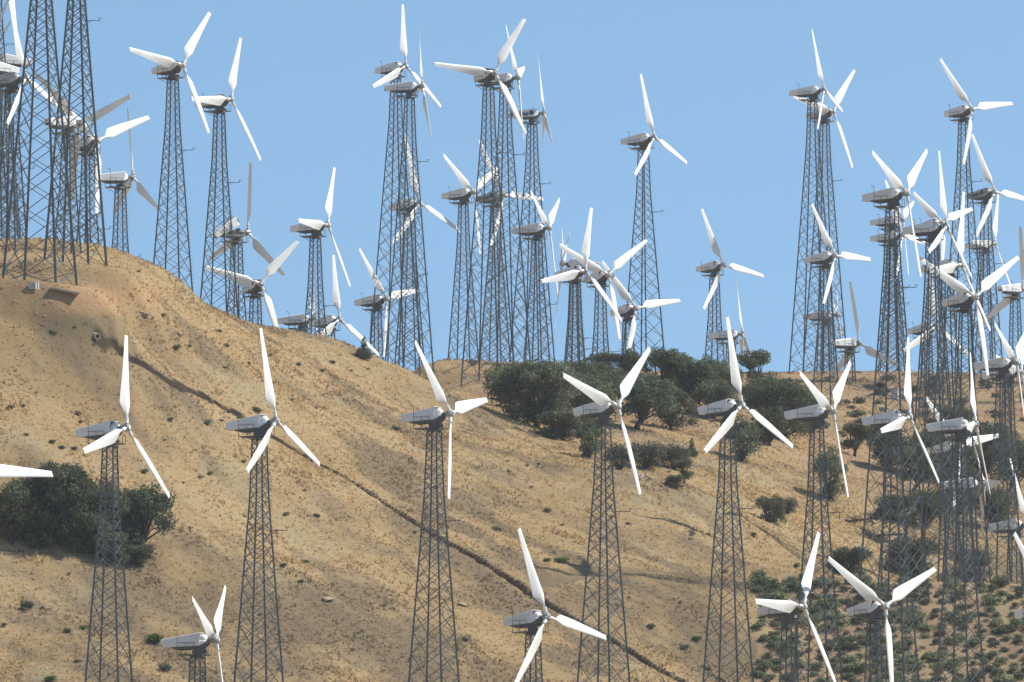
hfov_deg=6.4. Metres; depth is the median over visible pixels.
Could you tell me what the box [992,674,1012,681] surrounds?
bush
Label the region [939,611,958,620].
bush
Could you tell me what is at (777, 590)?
bush
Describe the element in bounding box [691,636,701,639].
bush
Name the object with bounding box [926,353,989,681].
wind turbine
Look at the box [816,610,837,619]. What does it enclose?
bush
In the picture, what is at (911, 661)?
bush
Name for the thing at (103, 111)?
wind turbine
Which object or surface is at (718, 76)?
sky
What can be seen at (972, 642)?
bush
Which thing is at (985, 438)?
wind turbine
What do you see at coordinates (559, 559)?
bush
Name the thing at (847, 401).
bush
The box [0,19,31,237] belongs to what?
wind turbine
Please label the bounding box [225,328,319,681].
wind turbine
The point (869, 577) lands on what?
bush
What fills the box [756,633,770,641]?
bush
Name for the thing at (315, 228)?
wind turbine
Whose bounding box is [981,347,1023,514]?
wind turbine
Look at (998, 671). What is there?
bush
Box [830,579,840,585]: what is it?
bush
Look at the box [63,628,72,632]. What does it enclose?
bush
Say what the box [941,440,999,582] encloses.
wind turbine
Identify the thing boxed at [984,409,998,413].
bush
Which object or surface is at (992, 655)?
bush
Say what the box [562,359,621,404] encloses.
oak tree
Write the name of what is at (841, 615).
bush
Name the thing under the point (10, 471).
wind turbine
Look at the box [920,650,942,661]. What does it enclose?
bush
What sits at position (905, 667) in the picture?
bush
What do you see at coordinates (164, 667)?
bush
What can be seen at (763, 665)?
bush
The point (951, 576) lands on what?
bush
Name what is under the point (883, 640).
bush
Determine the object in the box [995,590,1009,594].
bush
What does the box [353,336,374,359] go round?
bush
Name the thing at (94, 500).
oak tree
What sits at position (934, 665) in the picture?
bush
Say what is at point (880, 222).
wind turbine
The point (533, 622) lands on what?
wind turbine
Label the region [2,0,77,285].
wind turbine
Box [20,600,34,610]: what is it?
bush
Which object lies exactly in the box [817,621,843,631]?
bush
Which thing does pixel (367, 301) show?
wind turbine
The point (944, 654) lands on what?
bush
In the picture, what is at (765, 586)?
bush
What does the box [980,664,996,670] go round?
bush
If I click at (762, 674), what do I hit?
bush
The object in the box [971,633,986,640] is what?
bush
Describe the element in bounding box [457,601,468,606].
rock
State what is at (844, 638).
bush
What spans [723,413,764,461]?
juniper tree
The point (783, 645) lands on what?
bush
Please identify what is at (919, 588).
bush
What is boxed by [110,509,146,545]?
brush thicket
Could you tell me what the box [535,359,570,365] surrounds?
oak tree
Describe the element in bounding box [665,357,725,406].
oak tree
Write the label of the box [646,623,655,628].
bush
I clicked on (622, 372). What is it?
oak tree
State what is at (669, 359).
tree
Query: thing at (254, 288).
wind turbine
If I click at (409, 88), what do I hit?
wind turbine
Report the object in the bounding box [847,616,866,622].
bush
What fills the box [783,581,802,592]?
bush
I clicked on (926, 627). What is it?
bush
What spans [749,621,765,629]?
bush
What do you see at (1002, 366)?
wind turbine
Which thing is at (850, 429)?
juniper tree
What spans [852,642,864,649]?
bush
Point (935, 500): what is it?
oak tree
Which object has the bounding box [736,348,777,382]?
juniper tree
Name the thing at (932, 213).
wind turbine
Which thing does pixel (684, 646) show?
bush
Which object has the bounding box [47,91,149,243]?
wind turbine
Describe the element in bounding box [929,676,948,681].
bush
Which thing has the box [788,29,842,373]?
wind turbine
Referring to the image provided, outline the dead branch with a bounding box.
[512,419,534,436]
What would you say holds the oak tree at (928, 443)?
on the hillside
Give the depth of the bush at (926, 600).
856.30 m
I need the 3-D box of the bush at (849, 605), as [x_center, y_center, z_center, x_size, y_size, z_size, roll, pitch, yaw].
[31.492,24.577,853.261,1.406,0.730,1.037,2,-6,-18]
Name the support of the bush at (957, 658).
on the hillside
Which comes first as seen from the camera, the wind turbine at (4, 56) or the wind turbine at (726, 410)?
the wind turbine at (726, 410)
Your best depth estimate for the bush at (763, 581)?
855.68 m
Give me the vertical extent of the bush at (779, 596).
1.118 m
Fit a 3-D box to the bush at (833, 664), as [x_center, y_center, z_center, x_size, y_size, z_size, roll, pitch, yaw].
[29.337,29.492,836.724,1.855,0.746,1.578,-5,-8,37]
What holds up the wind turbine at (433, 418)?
on the hillside
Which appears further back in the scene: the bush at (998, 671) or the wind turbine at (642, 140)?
the wind turbine at (642, 140)
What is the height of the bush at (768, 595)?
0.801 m
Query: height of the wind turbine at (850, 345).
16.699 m
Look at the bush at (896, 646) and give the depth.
842.73 m
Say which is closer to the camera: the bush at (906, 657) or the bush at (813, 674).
the bush at (813, 674)
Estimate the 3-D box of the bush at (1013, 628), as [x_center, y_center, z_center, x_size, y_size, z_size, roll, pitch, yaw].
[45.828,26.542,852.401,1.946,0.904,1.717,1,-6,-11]
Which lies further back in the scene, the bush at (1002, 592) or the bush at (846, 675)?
the bush at (1002, 592)
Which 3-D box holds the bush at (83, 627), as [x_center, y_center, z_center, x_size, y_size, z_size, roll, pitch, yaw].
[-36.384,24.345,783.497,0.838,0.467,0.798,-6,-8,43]
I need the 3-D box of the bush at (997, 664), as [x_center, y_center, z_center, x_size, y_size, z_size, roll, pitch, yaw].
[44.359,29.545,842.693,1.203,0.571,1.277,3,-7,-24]
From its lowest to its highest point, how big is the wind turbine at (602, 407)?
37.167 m
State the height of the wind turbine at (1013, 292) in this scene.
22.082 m
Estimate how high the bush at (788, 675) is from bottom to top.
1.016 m
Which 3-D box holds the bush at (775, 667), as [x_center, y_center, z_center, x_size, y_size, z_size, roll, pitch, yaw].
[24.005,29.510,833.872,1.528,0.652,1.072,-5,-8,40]
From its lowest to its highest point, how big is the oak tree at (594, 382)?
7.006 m
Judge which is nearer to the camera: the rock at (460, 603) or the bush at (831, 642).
the rock at (460, 603)
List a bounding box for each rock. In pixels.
[139,311,148,316]
[322,597,334,601]
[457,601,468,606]
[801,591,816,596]
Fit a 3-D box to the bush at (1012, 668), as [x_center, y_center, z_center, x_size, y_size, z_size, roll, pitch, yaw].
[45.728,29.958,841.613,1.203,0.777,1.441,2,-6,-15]
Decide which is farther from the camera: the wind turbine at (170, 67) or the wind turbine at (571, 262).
the wind turbine at (571, 262)
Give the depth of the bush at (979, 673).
837.47 m
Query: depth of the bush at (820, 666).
835.10 m
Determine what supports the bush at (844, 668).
on the hillside
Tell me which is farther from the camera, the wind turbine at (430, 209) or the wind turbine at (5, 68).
the wind turbine at (430, 209)
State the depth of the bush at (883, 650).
841.37 m
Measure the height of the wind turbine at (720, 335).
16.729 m
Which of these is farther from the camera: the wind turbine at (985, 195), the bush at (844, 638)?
the wind turbine at (985, 195)
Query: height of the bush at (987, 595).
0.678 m
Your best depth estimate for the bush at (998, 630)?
851.48 m
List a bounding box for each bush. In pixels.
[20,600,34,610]
[44,675,58,681]
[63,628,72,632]
[79,625,88,629]
[143,633,162,644]
[158,663,172,670]
[204,419,213,424]
[251,406,261,412]
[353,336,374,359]
[553,557,568,562]
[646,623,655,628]
[679,644,689,649]
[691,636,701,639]
[748,584,773,590]
[748,670,768,677]
[749,569,767,578]
[749,575,777,586]
[749,585,765,592]
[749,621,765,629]
[755,661,772,670]
[756,593,776,599]
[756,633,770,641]
[762,588,784,593]
[764,582,782,589]
[765,592,789,599]
[766,634,788,642]
[766,657,784,664]
[771,664,784,669]
[774,639,800,651]
[781,671,800,680]
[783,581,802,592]
[785,575,799,582]
[787,660,809,667]
[797,615,821,623]
[807,605,822,613]
[809,661,825,669]
[809,670,820,675]
[812,579,825,586]
[812,600,837,611]
[814,676,831,681]
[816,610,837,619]
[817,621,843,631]
[822,641,840,650]
[825,662,841,668]
[827,618,849,626]
[829,613,847,620]
[829,656,838,661]
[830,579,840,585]
[830,601,842,607]
[832,633,852,641]
[836,665,853,671]
[837,598,853,603]
[837,641,857,650]
[839,671,855,678]
[840,399,850,404]
[841,654,860,662]
[843,573,861,582]
[845,603,857,608]
[845,661,868,673]
[846,410,867,416]
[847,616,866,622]
[852,396,865,403]
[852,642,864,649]
[854,631,875,639]
[861,577,869,583]
[862,575,872,582]
[863,582,879,591]
[865,623,884,632]
[871,645,885,654]
[872,388,890,394]
[873,656,885,663]
[875,634,896,642]
[882,374,895,380]
[882,642,901,651]
[883,670,899,677]
[889,609,904,616]
[893,654,910,662]
[893,662,922,670]
[903,612,927,625]
[903,639,913,645]
[904,657,928,667]
[905,606,928,615]
[912,385,918,391]
[912,678,934,681]
[914,586,925,591]
[916,624,935,630]
[917,409,931,414]
[918,597,932,604]
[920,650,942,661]
[922,417,935,423]
[929,613,940,617]
[929,663,943,667]
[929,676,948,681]
[932,607,940,612]
[933,628,947,636]
[934,588,949,593]
[936,650,950,659]
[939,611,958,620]
[941,579,960,588]
[941,659,962,668]
[943,636,963,644]
[945,575,960,584]
[948,588,968,596]
[950,612,974,623]
[950,657,965,662]
[956,396,969,403]
[964,637,981,646]
[966,669,986,681]
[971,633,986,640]
[976,611,992,615]
[978,378,994,382]
[978,382,994,387]
[980,593,996,597]
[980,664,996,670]
[982,595,1002,605]
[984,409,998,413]
[985,652,996,657]
[988,626,1008,633]
[989,578,1002,584]
[990,667,1008,676]
[992,574,1009,586]
[992,661,1003,666]
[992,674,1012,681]
[994,655,1010,662]
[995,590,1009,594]
[1000,623,1017,631]
[1001,635,1012,639]
[1006,665,1018,673]
[1009,617,1022,626]
[1011,638,1023,643]
[1012,671,1023,679]
[1014,586,1023,590]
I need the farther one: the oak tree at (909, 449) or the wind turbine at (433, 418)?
the oak tree at (909, 449)
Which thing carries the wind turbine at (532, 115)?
on the hillside
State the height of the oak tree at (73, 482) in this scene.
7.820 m
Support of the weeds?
on the hillside
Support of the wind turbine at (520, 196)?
on the hillside
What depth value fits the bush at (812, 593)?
853.82 m
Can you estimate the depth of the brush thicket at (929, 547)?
941.25 m
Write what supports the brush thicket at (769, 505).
on the hillside
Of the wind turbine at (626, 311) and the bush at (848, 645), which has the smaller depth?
the bush at (848, 645)
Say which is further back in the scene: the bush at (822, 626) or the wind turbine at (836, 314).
the wind turbine at (836, 314)
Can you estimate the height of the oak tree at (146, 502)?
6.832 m
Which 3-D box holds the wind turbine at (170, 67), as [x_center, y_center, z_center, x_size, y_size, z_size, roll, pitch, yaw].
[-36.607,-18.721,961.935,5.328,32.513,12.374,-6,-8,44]
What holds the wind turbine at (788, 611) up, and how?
on the hillside
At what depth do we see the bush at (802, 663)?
834.92 m
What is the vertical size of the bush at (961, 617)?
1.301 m
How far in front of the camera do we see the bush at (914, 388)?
1118.71 m
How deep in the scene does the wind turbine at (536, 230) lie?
1058.62 m
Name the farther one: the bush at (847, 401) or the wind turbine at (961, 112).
the wind turbine at (961, 112)
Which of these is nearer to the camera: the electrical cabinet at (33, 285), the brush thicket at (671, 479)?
the electrical cabinet at (33, 285)
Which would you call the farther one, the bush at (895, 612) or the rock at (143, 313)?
the rock at (143, 313)
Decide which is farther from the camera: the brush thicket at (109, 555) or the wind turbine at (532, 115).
the wind turbine at (532, 115)
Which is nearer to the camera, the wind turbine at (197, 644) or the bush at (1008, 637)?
the wind turbine at (197, 644)
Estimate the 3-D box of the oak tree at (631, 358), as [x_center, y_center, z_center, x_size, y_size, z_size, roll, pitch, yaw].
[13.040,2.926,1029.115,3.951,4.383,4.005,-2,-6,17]
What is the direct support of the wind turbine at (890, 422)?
on the hillside
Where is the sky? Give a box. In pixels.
[0,0,1023,372]
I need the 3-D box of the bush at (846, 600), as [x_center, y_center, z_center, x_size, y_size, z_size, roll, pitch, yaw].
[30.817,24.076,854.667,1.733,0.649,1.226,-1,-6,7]
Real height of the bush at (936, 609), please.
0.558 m
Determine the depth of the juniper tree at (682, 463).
928.47 m
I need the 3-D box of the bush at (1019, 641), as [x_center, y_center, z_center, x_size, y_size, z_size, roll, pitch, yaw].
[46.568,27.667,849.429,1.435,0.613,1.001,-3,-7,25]
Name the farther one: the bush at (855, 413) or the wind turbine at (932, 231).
the bush at (855, 413)
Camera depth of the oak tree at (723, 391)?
1011.59 m
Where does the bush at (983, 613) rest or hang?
on the hillside
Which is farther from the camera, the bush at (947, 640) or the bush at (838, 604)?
the bush at (838, 604)
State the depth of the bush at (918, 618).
850.64 m
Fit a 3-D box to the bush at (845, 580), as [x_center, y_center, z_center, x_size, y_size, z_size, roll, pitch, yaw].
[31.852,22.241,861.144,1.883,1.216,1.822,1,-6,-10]
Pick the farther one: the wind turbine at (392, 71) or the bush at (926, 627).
the wind turbine at (392, 71)
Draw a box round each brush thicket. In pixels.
[23,508,58,549]
[62,509,117,554]
[92,529,130,565]
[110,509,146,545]
[119,543,155,565]
[534,409,583,439]
[599,442,639,469]
[631,440,667,468]
[653,443,693,469]
[664,474,684,488]
[753,494,787,525]
[779,496,798,513]
[827,545,873,576]
[861,423,880,437]
[872,494,913,521]
[883,534,942,577]
[935,403,972,420]
[947,548,992,579]
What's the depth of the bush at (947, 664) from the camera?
840.30 m
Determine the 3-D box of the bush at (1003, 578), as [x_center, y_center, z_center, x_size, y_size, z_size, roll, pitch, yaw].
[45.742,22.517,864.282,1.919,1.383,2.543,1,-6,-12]
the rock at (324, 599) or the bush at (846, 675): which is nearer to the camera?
the rock at (324, 599)
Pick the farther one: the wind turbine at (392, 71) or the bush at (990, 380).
the bush at (990, 380)
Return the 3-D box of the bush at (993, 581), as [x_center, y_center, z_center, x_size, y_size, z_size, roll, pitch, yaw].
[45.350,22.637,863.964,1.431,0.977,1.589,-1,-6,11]
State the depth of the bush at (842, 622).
847.12 m
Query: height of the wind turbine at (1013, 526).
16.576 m
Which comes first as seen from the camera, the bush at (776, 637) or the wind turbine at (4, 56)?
the bush at (776, 637)
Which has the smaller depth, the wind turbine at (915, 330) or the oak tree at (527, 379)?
the oak tree at (527, 379)
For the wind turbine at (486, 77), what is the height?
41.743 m
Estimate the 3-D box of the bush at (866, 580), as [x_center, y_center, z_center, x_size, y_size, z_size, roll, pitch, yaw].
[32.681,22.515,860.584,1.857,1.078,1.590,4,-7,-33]
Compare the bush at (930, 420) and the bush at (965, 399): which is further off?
the bush at (965, 399)
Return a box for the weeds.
[67,326,1023,681]
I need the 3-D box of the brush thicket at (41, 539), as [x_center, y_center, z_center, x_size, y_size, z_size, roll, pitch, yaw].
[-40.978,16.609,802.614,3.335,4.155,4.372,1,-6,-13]
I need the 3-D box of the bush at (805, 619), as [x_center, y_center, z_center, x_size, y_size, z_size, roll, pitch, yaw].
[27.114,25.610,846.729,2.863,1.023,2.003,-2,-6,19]
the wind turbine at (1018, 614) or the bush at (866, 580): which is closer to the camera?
the wind turbine at (1018, 614)
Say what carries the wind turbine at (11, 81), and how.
on the hillside
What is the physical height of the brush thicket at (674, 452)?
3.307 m
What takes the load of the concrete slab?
on the hillside
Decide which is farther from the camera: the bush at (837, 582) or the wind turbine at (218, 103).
the wind turbine at (218, 103)
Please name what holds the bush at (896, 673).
on the hillside
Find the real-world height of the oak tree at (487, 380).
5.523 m
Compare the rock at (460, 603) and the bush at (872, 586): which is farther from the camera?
the bush at (872, 586)
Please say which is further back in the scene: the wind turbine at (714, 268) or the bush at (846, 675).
the wind turbine at (714, 268)
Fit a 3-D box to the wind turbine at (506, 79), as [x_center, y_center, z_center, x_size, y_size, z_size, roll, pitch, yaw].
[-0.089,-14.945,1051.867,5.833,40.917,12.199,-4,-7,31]
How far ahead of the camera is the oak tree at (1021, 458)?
1016.49 m
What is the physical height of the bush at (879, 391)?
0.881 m
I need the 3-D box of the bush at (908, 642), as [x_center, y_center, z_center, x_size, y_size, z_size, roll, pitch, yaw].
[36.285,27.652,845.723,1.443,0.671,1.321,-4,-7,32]
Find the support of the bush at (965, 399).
on the hillside
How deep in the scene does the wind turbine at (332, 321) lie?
1073.42 m
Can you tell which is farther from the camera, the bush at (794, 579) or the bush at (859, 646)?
the bush at (794, 579)
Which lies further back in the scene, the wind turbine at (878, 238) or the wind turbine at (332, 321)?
the wind turbine at (878, 238)
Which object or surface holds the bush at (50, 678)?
on the hillside
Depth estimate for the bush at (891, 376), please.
1126.12 m
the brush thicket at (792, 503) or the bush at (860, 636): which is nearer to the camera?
the bush at (860, 636)
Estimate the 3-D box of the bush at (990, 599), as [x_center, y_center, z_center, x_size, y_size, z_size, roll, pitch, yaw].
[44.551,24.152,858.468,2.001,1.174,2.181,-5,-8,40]
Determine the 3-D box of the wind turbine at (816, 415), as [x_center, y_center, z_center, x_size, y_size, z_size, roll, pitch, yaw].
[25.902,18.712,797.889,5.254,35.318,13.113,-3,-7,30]
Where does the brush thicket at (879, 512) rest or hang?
on the hillside
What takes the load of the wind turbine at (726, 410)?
on the hillside
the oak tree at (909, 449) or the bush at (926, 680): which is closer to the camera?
the bush at (926, 680)
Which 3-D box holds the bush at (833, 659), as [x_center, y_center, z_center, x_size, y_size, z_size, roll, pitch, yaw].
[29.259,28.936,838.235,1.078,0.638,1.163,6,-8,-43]
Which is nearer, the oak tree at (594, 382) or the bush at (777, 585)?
the bush at (777, 585)
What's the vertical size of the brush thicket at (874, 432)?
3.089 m
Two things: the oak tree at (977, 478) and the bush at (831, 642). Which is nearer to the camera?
the bush at (831, 642)
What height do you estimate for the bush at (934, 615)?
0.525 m
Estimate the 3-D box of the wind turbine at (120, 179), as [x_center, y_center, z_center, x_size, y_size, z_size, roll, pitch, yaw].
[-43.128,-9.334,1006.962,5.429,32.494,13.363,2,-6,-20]
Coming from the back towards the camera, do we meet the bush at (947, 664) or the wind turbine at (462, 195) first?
the wind turbine at (462, 195)
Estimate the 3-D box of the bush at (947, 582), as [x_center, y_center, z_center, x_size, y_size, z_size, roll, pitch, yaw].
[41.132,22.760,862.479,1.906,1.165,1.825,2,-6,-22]
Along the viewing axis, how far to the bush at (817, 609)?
849.92 m
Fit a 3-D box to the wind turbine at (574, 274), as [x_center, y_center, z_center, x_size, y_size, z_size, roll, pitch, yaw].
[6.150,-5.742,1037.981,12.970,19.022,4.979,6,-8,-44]
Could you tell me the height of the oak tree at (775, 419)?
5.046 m
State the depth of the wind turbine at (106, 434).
719.93 m
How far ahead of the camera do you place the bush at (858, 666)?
835.65 m
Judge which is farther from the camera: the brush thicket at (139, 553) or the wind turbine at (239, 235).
the wind turbine at (239, 235)
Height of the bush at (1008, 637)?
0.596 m
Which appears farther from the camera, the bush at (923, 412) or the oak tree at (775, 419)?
the bush at (923, 412)
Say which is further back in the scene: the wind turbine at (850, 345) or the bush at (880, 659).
the wind turbine at (850, 345)
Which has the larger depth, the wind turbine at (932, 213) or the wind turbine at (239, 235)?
the wind turbine at (932, 213)
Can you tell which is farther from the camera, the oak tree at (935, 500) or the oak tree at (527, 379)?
the oak tree at (935, 500)
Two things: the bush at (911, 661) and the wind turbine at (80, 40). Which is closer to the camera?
the bush at (911, 661)
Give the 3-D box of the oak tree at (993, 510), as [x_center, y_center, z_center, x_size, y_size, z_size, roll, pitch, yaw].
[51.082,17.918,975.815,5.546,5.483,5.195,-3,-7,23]
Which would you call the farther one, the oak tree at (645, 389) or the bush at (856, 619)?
the oak tree at (645, 389)
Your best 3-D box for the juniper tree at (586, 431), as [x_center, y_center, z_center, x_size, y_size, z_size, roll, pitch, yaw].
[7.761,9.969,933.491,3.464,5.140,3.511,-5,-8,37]
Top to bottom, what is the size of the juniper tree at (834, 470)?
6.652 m
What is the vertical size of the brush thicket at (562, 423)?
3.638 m
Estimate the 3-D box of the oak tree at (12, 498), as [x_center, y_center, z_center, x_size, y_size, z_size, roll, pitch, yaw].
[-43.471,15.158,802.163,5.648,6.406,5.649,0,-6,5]
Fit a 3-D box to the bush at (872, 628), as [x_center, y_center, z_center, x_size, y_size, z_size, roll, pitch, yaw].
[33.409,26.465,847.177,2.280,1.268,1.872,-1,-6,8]
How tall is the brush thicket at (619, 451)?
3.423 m
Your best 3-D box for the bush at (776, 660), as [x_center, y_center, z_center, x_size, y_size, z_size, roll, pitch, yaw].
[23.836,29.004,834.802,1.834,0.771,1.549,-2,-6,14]
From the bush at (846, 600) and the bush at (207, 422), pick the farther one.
the bush at (846, 600)
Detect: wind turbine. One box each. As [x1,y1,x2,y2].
[0,0,18,238]
[0,0,19,237]
[0,0,59,251]
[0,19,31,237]
[0,464,52,476]
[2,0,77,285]
[35,72,130,253]
[43,0,107,265]
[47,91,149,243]
[75,335,169,681]
[101,108,157,256]
[129,12,210,291]
[161,586,225,681]
[191,38,260,318]
[205,240,298,327]
[209,162,284,320]
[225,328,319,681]
[277,282,316,334]
[290,167,349,334]
[309,255,378,356]
[354,248,414,359]
[369,5,440,368]
[384,26,433,380]
[389,136,459,371]
[400,339,487,681]
[434,19,526,386]
[441,153,497,359]
[476,140,543,361]
[480,26,530,371]
[503,528,605,681]
[508,52,554,363]
[512,189,559,362]
[541,207,621,363]
[554,230,599,362]
[559,239,647,360]
[563,347,650,681]
[602,261,680,364]
[620,74,686,370]
[696,209,763,361]
[697,317,792,681]
[707,275,750,368]
[755,531,835,681]
[784,361,850,681]
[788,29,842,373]
[793,69,854,371]
[803,290,842,370]
[804,203,870,404]
[828,556,936,681]
[830,281,897,382]
[858,149,929,613]
[862,337,938,681]
[870,180,924,370]
[870,183,913,370]
[902,151,971,582]
[903,278,971,393]
[913,192,972,416]
[920,192,989,582]
[920,256,1019,582]
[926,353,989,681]
[926,397,998,552]
[940,58,1012,393]
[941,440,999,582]
[965,195,1010,370]
[968,134,1023,381]
[973,322,1023,583]
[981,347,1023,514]
[983,226,1023,402]
[988,459,1023,583]
[1013,532,1023,624]
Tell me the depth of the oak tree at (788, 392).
1012.76 m
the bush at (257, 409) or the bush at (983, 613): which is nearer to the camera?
the bush at (983, 613)
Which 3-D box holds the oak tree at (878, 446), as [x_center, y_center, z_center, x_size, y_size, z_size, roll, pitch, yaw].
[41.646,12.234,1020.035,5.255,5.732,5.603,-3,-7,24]
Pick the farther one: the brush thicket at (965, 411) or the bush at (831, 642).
the brush thicket at (965, 411)
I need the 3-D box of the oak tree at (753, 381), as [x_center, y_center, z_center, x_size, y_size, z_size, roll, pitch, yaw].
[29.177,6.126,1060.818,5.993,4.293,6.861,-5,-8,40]
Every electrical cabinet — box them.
[28,282,38,288]
[890,389,898,398]
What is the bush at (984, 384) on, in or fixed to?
on the hillside
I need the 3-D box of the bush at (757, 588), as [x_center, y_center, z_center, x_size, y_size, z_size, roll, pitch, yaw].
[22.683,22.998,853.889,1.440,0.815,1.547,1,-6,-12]
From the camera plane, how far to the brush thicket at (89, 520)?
802.63 m
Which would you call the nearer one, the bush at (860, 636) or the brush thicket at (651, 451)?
the bush at (860, 636)
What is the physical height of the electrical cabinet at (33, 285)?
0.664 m
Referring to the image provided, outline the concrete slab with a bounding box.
[50,287,79,294]
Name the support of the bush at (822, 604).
on the hillside
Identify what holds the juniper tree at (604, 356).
on the hillside
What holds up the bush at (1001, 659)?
on the hillside
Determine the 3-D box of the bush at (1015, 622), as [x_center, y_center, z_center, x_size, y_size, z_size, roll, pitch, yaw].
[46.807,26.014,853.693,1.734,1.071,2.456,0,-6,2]
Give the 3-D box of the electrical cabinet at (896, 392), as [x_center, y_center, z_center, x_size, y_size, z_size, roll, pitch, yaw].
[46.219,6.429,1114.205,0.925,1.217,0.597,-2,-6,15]
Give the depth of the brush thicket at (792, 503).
938.92 m
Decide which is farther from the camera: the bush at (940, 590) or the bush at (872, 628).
the bush at (940, 590)
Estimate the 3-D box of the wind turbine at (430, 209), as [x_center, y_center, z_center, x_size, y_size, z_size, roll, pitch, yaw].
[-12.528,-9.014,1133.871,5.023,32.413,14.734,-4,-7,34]
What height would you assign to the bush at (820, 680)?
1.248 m
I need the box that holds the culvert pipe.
[92,333,99,339]
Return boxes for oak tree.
[0,477,44,544]
[17,460,99,543]
[69,477,131,549]
[120,482,177,543]
[481,358,581,427]
[482,362,532,403]
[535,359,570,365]
[535,371,617,429]
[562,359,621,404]
[603,365,631,398]
[611,347,646,375]
[611,371,679,429]
[650,386,701,429]
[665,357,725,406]
[689,379,738,418]
[706,360,744,397]
[741,376,784,406]
[742,377,817,441]
[749,405,789,445]
[794,396,829,429]
[865,433,911,471]
[893,442,944,491]
[901,486,949,525]
[906,427,978,477]
[934,464,980,513]
[962,420,1023,477]
[972,487,1017,523]
[984,439,1023,493]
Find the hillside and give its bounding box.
[0,239,1023,681]
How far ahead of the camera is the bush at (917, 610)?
852.99 m
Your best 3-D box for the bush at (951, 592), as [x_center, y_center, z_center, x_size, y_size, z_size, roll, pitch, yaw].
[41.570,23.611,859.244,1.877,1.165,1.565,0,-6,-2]
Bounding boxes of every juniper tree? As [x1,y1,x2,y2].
[571,417,603,458]
[582,351,624,368]
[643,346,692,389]
[671,457,694,482]
[701,354,719,381]
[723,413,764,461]
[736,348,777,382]
[811,443,848,499]
[838,421,873,456]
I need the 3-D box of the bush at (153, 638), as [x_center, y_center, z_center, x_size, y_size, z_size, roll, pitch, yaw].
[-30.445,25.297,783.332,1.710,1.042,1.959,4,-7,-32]
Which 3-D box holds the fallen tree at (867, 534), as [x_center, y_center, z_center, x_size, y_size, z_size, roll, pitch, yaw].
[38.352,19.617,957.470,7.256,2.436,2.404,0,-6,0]
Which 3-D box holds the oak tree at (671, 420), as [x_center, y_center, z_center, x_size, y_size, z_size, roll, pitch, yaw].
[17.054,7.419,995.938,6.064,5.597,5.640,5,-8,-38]
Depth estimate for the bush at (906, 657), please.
839.95 m
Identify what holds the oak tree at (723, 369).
on the hillside
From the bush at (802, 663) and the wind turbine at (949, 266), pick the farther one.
the wind turbine at (949, 266)
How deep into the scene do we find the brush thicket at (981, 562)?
948.69 m
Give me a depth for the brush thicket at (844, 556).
913.38 m
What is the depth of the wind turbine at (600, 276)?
1065.63 m
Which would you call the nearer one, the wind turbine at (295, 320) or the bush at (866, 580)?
the bush at (866, 580)
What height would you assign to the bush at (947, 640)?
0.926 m
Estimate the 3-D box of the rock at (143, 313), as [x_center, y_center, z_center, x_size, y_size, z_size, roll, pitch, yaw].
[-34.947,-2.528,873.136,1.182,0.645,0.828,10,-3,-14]
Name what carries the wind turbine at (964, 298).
on the hillside
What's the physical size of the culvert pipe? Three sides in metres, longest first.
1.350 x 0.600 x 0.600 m
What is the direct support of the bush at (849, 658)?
on the hillside
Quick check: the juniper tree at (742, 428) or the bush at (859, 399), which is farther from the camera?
the bush at (859, 399)
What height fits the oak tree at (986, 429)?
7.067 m
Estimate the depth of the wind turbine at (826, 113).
1176.41 m
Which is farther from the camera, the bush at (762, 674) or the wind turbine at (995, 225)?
the wind turbine at (995, 225)
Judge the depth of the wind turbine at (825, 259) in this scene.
1102.17 m
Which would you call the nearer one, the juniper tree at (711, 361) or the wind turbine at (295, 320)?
the juniper tree at (711, 361)
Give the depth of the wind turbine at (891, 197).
859.22 m
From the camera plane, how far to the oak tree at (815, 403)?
1048.34 m
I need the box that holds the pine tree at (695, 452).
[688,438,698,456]
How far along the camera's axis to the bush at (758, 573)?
859.28 m
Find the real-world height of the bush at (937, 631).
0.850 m
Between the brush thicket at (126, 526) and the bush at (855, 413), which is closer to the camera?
the brush thicket at (126, 526)
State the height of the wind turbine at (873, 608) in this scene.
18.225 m
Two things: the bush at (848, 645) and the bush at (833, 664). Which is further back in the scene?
the bush at (848, 645)
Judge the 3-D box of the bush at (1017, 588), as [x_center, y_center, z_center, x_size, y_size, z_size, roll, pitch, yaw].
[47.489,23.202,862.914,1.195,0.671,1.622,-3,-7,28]
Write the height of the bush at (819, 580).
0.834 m
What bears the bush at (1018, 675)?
on the hillside

